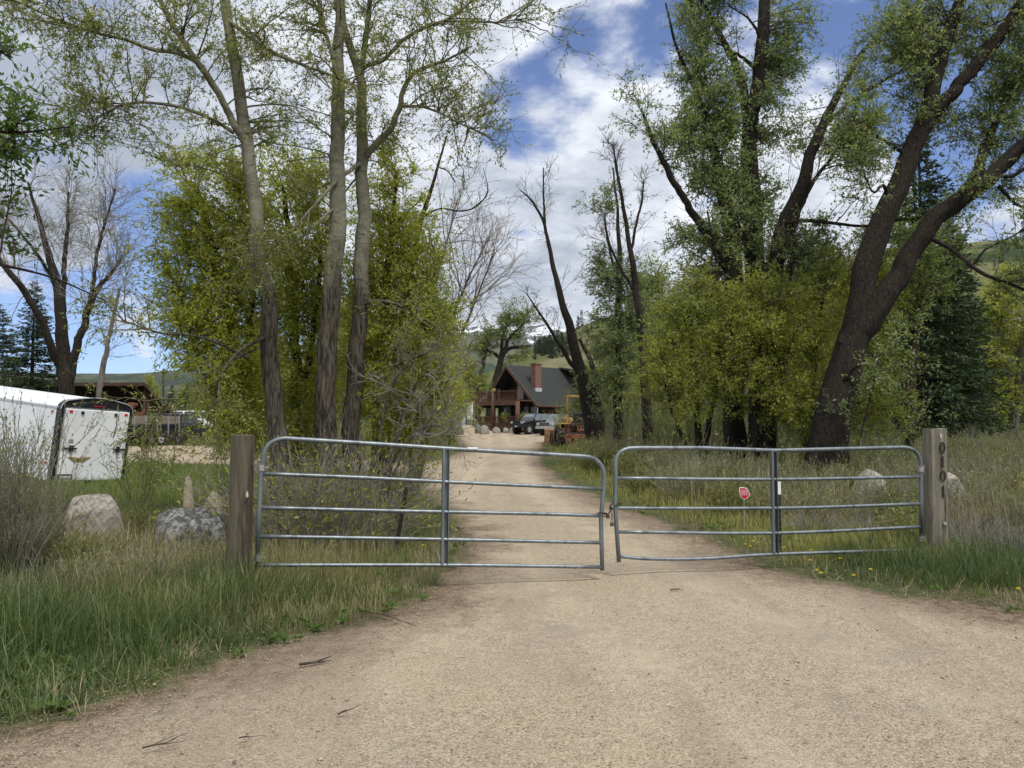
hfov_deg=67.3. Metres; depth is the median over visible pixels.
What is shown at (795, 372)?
young cottonwood
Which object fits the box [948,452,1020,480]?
dead brush
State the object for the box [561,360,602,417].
young cottonwood
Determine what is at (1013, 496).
field bush
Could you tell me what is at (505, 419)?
potted plant
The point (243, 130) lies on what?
cottonwood tree
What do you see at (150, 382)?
narrow cottonwood
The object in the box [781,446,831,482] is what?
field bush
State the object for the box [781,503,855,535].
dead brush
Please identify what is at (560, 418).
roadside willow
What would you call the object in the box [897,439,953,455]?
rabbitbrush
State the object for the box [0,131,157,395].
bare cottonwood
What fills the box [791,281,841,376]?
young cottonwood
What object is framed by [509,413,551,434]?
parked car
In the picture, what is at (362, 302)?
cottonwood tree
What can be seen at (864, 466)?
rabbitbrush
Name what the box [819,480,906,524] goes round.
rabbitbrush
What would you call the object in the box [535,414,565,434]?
pickup truck
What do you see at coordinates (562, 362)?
sage hill
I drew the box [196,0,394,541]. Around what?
cottonwood tree
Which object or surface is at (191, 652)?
matted grass
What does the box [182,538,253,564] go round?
rabbitbrush
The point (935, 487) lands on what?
gate post
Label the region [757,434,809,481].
field bush
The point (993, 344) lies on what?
young cottonwood
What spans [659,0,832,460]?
cottonwood tree
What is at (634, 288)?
dead tree
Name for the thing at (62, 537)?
sagebrush
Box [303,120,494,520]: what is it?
willow tree
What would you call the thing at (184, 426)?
parked truck
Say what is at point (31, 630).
tall grass
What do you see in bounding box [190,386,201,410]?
narrow cottonwood
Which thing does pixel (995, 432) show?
rabbitbrush
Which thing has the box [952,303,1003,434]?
spruce tree
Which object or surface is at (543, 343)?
hillside spruce
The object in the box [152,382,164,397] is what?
narrow cottonwood
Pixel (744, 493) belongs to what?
yard sign
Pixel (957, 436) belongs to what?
rabbitbrush
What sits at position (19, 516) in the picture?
sagebrush
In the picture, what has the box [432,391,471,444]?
young cottonwood
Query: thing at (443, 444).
field grass
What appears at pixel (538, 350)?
hillside spruce
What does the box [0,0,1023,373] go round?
sky
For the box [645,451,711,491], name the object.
rabbitbrush
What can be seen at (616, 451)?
field bush
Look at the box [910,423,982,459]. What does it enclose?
rabbitbrush
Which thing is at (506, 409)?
window
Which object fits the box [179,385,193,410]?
spruce tree
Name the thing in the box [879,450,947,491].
field bush
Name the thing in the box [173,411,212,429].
parked car
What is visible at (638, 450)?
rabbitbrush
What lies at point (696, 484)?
rabbitbrush
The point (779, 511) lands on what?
fence post
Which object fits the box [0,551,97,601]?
dead brush
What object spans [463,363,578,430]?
log house
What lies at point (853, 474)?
field bush
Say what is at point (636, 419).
roadside willow
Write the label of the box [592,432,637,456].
rabbitbrush
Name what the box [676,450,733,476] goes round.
rabbitbrush
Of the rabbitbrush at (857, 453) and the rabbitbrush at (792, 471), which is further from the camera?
the rabbitbrush at (857, 453)
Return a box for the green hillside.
[474,238,1023,422]
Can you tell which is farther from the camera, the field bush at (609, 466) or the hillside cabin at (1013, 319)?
the hillside cabin at (1013, 319)
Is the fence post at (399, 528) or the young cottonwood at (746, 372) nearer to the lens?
the fence post at (399, 528)
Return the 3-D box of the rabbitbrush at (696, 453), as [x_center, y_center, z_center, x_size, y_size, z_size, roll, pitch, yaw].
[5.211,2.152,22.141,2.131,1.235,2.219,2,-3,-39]
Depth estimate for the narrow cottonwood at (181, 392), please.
100.03 m
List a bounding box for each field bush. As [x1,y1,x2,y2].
[2,473,51,525]
[25,507,131,574]
[49,489,85,516]
[122,494,166,536]
[174,536,226,584]
[565,439,597,453]
[568,424,620,474]
[570,434,588,453]
[580,435,607,448]
[596,445,634,467]
[603,441,643,475]
[609,434,663,486]
[618,457,662,494]
[625,442,667,466]
[635,429,671,451]
[640,430,688,462]
[654,458,685,481]
[703,451,756,499]
[703,455,769,518]
[707,461,782,504]
[713,438,761,468]
[735,486,787,519]
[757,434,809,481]
[760,440,804,462]
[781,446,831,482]
[808,445,875,476]
[824,452,865,496]
[854,426,922,474]
[872,479,948,525]
[872,491,951,542]
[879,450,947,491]
[947,431,985,453]
[948,452,990,493]
[976,430,1023,456]
[986,458,1022,489]
[993,474,1023,519]
[997,475,1023,503]
[1005,418,1023,442]
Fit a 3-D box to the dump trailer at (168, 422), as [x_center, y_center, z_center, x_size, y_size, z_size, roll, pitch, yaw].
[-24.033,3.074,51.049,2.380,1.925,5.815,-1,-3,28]
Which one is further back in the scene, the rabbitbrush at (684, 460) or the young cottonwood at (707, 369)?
the young cottonwood at (707, 369)
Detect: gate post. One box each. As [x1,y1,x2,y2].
[227,434,254,583]
[922,428,948,555]
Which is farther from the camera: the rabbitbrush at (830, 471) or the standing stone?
the rabbitbrush at (830, 471)
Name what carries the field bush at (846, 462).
on the ground at (764, 550)
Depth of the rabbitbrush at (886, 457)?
18.69 m
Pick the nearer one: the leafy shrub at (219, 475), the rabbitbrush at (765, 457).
the leafy shrub at (219, 475)
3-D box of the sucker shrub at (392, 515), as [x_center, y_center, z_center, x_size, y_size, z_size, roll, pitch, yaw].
[-1.915,1.221,10.241,2.981,1.992,3.360,2,-4,-43]
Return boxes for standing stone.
[183,476,193,507]
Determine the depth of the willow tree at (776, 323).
21.55 m
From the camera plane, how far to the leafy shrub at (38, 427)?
16.28 m
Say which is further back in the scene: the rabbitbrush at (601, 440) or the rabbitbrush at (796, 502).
the rabbitbrush at (601, 440)
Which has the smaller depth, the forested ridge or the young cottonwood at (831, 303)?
the young cottonwood at (831, 303)
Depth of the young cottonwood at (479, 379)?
95.11 m
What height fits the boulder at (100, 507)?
0.956 m
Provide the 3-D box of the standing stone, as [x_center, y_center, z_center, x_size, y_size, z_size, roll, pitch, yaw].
[-4.313,1.828,10.227,0.145,1.201,0.127,-1,-3,29]
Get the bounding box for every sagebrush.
[0,377,108,582]
[0,424,42,541]
[11,485,79,550]
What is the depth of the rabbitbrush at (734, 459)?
17.69 m
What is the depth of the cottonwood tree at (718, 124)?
23.80 m
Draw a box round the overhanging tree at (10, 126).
[0,18,124,300]
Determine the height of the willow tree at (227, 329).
6.507 m
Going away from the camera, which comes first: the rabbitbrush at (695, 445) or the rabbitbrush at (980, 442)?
the rabbitbrush at (695, 445)
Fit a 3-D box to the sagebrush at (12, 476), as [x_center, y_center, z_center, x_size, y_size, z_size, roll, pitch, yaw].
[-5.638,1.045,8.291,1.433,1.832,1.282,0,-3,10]
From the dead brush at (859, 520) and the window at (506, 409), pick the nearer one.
the dead brush at (859, 520)
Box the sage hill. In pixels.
[496,351,789,419]
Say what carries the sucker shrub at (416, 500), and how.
on the ground at (764, 550)
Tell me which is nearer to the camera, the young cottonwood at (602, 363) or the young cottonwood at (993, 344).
the young cottonwood at (993, 344)
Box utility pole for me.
[161,369,166,400]
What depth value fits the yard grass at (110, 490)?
16.18 m
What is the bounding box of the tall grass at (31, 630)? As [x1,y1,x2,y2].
[0,533,413,734]
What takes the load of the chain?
hanging from the tube gate at (774, 532)
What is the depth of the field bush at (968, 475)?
15.45 m
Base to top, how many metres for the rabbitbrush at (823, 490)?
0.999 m
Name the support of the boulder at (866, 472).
on the ground at (764, 550)
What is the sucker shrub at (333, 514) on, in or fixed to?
on the ground at (764, 550)
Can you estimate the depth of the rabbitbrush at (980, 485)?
13.68 m
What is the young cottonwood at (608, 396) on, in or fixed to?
on the ground at (764, 550)
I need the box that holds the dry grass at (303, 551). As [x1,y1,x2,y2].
[0,499,456,636]
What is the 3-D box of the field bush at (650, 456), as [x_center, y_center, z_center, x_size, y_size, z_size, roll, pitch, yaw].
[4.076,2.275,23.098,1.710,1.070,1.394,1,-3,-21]
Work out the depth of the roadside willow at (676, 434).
27.79 m
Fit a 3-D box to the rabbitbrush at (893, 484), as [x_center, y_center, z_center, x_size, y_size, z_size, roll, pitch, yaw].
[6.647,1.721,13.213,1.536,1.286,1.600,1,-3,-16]
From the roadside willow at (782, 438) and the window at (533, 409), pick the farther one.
the window at (533, 409)
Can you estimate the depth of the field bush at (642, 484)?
17.53 m
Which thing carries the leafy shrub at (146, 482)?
on the ground at (764, 550)
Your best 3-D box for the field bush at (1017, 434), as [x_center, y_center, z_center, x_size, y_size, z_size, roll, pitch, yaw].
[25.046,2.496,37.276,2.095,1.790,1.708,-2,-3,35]
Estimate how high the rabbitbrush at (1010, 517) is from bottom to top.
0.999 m
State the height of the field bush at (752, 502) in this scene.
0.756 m
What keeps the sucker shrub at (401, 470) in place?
on the ground at (764, 550)
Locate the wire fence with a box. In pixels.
[0,482,227,576]
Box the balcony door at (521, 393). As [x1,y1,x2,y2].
[517,384,523,399]
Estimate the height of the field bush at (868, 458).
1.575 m
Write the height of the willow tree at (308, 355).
7.474 m
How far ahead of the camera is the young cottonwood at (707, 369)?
49.34 m
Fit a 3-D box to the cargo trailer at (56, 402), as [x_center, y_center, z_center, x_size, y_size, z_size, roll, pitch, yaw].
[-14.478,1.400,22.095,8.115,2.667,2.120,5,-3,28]
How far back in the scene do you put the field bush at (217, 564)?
7.51 m
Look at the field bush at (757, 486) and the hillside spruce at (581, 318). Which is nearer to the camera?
the field bush at (757, 486)
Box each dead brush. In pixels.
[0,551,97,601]
[105,540,177,581]
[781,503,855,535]
[824,503,904,536]
[864,472,964,509]
[908,501,1007,538]
[915,504,1022,543]
[947,458,989,476]
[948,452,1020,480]
[949,512,1023,551]
[963,517,1023,556]
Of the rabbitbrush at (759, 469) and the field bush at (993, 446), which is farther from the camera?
the field bush at (993, 446)
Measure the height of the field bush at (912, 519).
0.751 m
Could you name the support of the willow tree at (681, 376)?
on the ground at (764, 550)
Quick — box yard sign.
[739,487,749,529]
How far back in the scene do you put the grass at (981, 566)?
8.46 m
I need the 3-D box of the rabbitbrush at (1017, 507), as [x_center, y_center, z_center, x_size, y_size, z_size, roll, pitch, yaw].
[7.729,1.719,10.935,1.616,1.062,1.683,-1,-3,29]
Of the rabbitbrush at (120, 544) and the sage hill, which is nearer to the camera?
the rabbitbrush at (120, 544)
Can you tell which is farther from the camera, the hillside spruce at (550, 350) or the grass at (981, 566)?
the hillside spruce at (550, 350)
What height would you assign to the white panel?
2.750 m
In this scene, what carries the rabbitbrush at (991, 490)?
on the ground at (764, 550)
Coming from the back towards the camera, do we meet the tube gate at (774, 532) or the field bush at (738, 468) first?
the field bush at (738, 468)
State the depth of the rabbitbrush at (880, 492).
12.34 m
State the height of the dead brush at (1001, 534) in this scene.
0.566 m
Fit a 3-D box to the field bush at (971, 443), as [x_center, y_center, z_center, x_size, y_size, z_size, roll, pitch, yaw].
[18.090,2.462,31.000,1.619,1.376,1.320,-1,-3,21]
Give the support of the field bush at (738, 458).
on the ground at (764, 550)
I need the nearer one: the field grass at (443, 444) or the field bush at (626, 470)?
the field bush at (626, 470)
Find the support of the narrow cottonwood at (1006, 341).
on the ground at (764, 550)
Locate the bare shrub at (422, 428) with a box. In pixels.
[343,314,482,512]
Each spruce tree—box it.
[0,281,57,392]
[0,304,28,386]
[166,385,178,410]
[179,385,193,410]
[861,115,1023,441]
[900,218,1017,438]
[918,327,969,436]
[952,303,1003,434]
[976,296,1023,432]
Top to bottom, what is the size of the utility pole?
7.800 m
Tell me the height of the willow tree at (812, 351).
7.197 m
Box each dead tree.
[79,265,158,397]
[384,120,496,519]
[499,155,610,444]
[576,116,661,445]
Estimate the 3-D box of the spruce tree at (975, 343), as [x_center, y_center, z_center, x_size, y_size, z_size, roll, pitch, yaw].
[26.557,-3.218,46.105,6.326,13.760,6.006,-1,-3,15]
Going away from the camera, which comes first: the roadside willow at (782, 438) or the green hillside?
the roadside willow at (782, 438)
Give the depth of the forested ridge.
2683.77 m
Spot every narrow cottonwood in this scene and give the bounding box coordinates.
[141,372,157,393]
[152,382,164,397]
[176,384,186,410]
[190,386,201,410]
[979,315,1017,383]
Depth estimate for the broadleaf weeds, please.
5.86 m
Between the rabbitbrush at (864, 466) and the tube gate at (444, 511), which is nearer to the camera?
the tube gate at (444, 511)
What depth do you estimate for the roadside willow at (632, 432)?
37.55 m
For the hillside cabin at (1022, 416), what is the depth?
79.92 m
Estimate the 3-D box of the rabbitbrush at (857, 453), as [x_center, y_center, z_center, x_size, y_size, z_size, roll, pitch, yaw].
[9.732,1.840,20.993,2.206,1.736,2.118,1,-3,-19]
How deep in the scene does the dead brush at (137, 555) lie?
7.84 m
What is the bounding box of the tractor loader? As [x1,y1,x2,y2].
[542,395,585,446]
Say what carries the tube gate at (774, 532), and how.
attached to the gate post at (935, 487)
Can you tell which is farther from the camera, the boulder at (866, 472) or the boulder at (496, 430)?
the boulder at (496, 430)
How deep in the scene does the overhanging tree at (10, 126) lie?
6.01 m
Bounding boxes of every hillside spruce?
[536,341,540,353]
[541,340,545,355]
[547,343,551,357]
[579,310,584,326]
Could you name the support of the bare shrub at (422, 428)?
on the ground at (764, 550)
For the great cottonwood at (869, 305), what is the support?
on the ground at (764, 550)
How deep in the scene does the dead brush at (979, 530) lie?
9.47 m
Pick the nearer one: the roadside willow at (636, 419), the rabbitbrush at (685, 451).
the rabbitbrush at (685, 451)
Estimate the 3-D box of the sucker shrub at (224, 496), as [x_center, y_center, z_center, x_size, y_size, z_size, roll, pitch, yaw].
[-3.083,1.250,9.870,2.839,1.897,3.200,0,-3,0]
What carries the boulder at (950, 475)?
on the ground at (764, 550)
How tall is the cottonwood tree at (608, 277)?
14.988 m
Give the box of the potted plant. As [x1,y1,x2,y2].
[501,412,509,421]
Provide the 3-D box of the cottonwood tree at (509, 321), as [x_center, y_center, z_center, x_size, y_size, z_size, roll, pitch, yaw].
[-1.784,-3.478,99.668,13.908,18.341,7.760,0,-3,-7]
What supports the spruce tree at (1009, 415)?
on the ground at (764, 550)
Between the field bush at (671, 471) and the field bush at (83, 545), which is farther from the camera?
the field bush at (671, 471)
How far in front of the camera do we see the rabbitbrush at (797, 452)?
20.78 m
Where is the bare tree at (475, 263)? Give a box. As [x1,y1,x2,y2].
[394,131,551,508]
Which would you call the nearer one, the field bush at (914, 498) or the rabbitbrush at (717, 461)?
the field bush at (914, 498)
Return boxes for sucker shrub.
[149,409,386,548]
[176,412,420,555]
[207,470,296,526]
[226,419,452,557]
[254,394,456,526]
[255,405,481,549]
[302,427,460,529]
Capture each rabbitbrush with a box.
[0,514,70,567]
[4,490,95,539]
[47,524,158,595]
[72,521,149,562]
[103,520,213,592]
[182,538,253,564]
[580,432,626,445]
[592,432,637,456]
[615,434,659,461]
[628,432,705,471]
[634,434,727,505]
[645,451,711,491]
[656,429,720,464]
[659,445,714,475]
[661,454,735,501]
[665,441,730,463]
[667,436,722,457]
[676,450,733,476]
[685,432,768,481]
[691,446,748,470]
[715,440,794,481]
[722,457,765,481]
[734,460,782,485]
[739,456,849,505]
[739,460,862,521]
[746,444,844,505]
[781,433,805,467]
[799,462,864,508]
[803,454,858,483]
[803,462,863,504]
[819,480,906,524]
[825,445,912,483]
[849,421,917,470]
[849,451,923,509]
[856,443,966,514]
[857,431,922,485]
[874,439,922,465]
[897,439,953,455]
[898,447,980,473]
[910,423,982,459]
[922,438,1019,475]
[947,424,985,450]
[948,464,1020,515]
[949,470,1023,536]
[951,435,1023,494]
[951,460,1022,511]
[958,424,1006,451]
[980,425,1016,441]
[989,486,1023,521]
[995,422,1023,449]
[996,418,1023,437]
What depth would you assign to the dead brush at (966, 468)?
18.35 m
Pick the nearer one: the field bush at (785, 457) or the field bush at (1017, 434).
the field bush at (785, 457)
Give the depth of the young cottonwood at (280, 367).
45.65 m
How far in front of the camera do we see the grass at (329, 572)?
7.15 m
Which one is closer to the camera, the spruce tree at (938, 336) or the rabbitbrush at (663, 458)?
the rabbitbrush at (663, 458)
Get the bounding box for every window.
[503,406,510,418]
[530,406,536,412]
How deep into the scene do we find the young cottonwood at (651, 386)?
45.75 m
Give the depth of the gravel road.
5.18 m
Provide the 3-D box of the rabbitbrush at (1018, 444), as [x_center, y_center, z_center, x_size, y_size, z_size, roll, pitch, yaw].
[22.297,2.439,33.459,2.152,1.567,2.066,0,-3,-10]
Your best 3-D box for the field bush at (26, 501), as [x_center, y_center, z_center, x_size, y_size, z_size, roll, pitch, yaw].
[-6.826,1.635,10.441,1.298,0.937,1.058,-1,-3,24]
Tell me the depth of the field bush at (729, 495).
13.35 m
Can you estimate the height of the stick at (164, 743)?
0.028 m
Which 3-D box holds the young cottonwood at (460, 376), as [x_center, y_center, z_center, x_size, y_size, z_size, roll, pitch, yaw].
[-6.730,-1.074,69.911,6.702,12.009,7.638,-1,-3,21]
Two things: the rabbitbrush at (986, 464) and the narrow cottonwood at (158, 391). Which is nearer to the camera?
the rabbitbrush at (986, 464)
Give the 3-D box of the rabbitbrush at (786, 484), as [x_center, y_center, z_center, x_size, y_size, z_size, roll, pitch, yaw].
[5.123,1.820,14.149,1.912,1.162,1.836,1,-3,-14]
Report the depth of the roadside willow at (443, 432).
39.88 m
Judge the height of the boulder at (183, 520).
0.924 m
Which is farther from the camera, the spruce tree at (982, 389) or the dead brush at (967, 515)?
the spruce tree at (982, 389)
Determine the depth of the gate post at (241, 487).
7.39 m
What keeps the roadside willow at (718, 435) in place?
on the ground at (764, 550)
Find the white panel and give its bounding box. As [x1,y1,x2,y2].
[467,403,472,424]
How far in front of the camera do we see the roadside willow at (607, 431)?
42.94 m
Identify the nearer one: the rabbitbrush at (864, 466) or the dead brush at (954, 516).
the dead brush at (954, 516)
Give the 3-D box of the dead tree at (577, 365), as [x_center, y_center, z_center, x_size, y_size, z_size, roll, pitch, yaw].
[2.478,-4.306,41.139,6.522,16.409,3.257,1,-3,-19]
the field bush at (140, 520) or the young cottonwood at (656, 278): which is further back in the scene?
the young cottonwood at (656, 278)
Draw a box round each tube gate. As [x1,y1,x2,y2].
[249,436,605,570]
[609,445,927,561]
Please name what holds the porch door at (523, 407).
in the log house
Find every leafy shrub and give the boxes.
[0,378,109,494]
[0,403,57,507]
[94,397,186,505]
[191,442,228,497]
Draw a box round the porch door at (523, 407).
[520,404,528,418]
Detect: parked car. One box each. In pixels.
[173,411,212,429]
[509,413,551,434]
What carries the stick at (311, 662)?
on the gravel road
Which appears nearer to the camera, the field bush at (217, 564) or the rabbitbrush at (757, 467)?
the field bush at (217, 564)
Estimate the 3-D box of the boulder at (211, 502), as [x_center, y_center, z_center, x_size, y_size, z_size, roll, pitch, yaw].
[-4.099,1.958,10.516,0.323,1.006,0.295,0,-3,0]
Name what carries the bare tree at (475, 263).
on the ground at (764, 550)
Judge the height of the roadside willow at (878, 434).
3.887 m
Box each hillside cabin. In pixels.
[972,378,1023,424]
[997,309,1020,333]
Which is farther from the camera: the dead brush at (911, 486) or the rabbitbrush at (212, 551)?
the dead brush at (911, 486)
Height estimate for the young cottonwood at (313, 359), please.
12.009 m
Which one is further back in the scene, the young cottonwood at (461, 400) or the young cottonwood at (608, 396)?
the young cottonwood at (461, 400)
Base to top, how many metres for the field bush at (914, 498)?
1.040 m
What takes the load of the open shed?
on the ground at (764, 550)
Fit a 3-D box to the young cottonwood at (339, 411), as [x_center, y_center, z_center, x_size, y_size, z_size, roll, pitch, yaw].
[-7.608,-1.649,40.321,6.938,10.774,6.639,0,-3,-6]
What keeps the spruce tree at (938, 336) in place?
on the ground at (764, 550)
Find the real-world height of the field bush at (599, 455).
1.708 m
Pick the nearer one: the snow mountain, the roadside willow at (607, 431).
the roadside willow at (607, 431)
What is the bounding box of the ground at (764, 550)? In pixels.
[0,420,1023,710]
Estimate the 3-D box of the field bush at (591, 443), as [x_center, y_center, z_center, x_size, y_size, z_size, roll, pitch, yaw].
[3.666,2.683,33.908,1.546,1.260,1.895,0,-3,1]
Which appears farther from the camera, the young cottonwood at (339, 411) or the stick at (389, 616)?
the young cottonwood at (339, 411)
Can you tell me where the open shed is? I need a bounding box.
[14,382,173,439]
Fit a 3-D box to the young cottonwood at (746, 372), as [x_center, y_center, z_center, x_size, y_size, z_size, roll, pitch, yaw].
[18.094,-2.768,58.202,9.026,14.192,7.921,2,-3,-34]
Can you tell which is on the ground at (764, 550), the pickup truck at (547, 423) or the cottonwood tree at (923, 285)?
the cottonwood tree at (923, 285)
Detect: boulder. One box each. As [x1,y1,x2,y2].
[63,494,123,544]
[153,507,227,554]
[205,492,222,510]
[456,425,463,434]
[475,424,480,433]
[480,425,489,433]
[492,427,500,432]
[852,469,887,502]
[948,473,964,511]
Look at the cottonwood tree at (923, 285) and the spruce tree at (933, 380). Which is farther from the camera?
the spruce tree at (933, 380)
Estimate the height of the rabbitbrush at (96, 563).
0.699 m
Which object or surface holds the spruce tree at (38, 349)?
on the ground at (764, 550)
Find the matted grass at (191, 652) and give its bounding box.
[0,526,1023,745]
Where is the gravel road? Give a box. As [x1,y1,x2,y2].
[0,425,1023,767]
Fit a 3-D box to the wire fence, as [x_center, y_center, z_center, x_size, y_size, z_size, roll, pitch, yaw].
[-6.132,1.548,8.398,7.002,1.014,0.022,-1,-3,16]
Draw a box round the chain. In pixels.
[595,502,621,522]
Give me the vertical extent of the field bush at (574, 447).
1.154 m
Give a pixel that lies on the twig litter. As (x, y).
(393, 656)
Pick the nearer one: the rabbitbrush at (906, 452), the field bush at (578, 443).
the rabbitbrush at (906, 452)
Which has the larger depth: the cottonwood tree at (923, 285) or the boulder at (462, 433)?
the boulder at (462, 433)
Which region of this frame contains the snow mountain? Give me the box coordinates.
[186,325,565,368]
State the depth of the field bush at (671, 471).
19.17 m
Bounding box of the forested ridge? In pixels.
[0,345,533,419]
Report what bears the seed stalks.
on the ground at (764, 550)
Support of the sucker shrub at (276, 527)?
on the ground at (764, 550)
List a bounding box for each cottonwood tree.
[0,0,418,543]
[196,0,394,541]
[209,0,604,531]
[453,287,550,422]
[570,157,664,445]
[601,0,783,463]
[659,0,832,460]
[740,0,1001,461]
[840,194,989,457]
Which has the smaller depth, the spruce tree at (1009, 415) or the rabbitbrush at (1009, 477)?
the rabbitbrush at (1009, 477)
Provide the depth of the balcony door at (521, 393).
81.84 m
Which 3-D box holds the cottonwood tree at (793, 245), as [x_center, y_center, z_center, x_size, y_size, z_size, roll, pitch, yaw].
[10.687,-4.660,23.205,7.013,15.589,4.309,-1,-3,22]
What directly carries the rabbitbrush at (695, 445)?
on the ground at (764, 550)
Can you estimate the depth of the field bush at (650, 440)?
32.37 m
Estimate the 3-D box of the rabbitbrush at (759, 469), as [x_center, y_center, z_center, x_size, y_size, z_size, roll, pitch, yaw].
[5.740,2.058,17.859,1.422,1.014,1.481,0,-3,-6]
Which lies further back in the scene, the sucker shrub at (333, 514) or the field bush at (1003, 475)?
the field bush at (1003, 475)
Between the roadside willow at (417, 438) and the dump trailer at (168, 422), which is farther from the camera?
the dump trailer at (168, 422)
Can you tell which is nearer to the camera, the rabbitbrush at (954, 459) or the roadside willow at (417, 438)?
the rabbitbrush at (954, 459)
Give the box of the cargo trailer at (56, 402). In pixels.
[0,386,132,484]
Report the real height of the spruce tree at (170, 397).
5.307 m
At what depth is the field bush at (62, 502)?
11.87 m
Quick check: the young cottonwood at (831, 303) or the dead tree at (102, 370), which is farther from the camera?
the young cottonwood at (831, 303)
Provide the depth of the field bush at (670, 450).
24.59 m
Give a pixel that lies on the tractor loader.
(566, 429)
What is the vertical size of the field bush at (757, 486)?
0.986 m
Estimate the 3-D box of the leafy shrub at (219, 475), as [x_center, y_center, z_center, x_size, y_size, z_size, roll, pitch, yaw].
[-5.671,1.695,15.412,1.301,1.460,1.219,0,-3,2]
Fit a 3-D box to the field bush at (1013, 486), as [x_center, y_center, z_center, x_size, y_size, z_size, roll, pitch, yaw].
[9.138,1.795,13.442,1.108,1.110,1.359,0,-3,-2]
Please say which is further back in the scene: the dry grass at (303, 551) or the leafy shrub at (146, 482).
the leafy shrub at (146, 482)
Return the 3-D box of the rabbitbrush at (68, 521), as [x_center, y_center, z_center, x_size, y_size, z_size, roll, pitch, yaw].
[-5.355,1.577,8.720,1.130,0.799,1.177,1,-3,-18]
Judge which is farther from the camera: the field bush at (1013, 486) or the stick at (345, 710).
the field bush at (1013, 486)
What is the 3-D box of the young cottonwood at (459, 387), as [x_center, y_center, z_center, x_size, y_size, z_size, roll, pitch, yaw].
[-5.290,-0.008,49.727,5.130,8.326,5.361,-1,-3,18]
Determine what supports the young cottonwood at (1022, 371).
on the ground at (764, 550)
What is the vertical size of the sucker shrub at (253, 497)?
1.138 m
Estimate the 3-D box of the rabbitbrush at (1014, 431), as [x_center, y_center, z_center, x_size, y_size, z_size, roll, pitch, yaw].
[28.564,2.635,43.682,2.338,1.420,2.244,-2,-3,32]
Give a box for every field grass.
[129,420,1023,462]
[534,428,1023,569]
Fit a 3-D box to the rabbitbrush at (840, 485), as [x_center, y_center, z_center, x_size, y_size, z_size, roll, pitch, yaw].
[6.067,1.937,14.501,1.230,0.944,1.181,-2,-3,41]
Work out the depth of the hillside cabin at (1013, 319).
386.84 m
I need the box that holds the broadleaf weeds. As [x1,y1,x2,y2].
[0,502,1019,720]
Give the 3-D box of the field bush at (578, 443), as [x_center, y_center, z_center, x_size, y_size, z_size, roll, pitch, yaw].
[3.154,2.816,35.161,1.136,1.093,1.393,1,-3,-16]
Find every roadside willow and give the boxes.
[367,399,458,463]
[427,413,461,452]
[542,398,582,427]
[575,390,641,442]
[587,387,666,444]
[615,386,693,445]
[637,386,722,445]
[664,382,747,459]
[744,383,815,456]
[849,378,941,460]
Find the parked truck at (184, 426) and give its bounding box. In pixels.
[149,413,211,442]
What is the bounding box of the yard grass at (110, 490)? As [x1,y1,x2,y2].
[0,455,440,575]
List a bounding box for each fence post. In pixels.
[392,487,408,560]
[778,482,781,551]
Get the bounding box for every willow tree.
[120,132,314,490]
[247,116,362,492]
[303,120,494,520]
[605,256,773,462]
[701,250,844,464]
[761,232,950,458]
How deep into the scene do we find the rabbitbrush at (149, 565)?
7.21 m
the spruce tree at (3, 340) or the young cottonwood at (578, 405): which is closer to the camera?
the spruce tree at (3, 340)
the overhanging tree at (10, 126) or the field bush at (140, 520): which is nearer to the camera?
the overhanging tree at (10, 126)
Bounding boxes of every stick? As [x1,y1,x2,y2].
[142,732,187,748]
[148,705,189,716]
[299,656,331,665]
[338,705,358,714]
[368,611,414,625]
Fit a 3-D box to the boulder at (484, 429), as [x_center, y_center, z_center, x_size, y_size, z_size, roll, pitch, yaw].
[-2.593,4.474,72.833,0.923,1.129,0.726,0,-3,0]
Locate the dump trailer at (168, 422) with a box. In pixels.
[128,416,185,444]
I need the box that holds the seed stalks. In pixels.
[562,431,1023,540]
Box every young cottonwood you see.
[238,309,304,426]
[289,300,347,424]
[310,265,394,446]
[407,332,478,443]
[425,309,476,419]
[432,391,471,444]
[451,364,475,430]
[458,357,492,419]
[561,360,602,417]
[572,338,611,407]
[588,344,641,425]
[597,249,700,424]
[622,317,707,434]
[680,287,745,437]
[723,262,767,421]
[777,298,832,434]
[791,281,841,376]
[802,277,904,422]
[958,259,1023,431]
[1005,283,1023,409]
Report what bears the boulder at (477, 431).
on the ground at (764, 550)
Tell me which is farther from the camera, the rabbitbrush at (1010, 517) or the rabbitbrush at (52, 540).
the rabbitbrush at (1010, 517)
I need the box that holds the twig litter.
[4,529,1012,767]
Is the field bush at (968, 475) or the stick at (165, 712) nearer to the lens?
the stick at (165, 712)
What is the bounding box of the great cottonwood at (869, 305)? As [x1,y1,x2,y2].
[803,0,1023,474]
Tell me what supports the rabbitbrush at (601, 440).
on the ground at (764, 550)

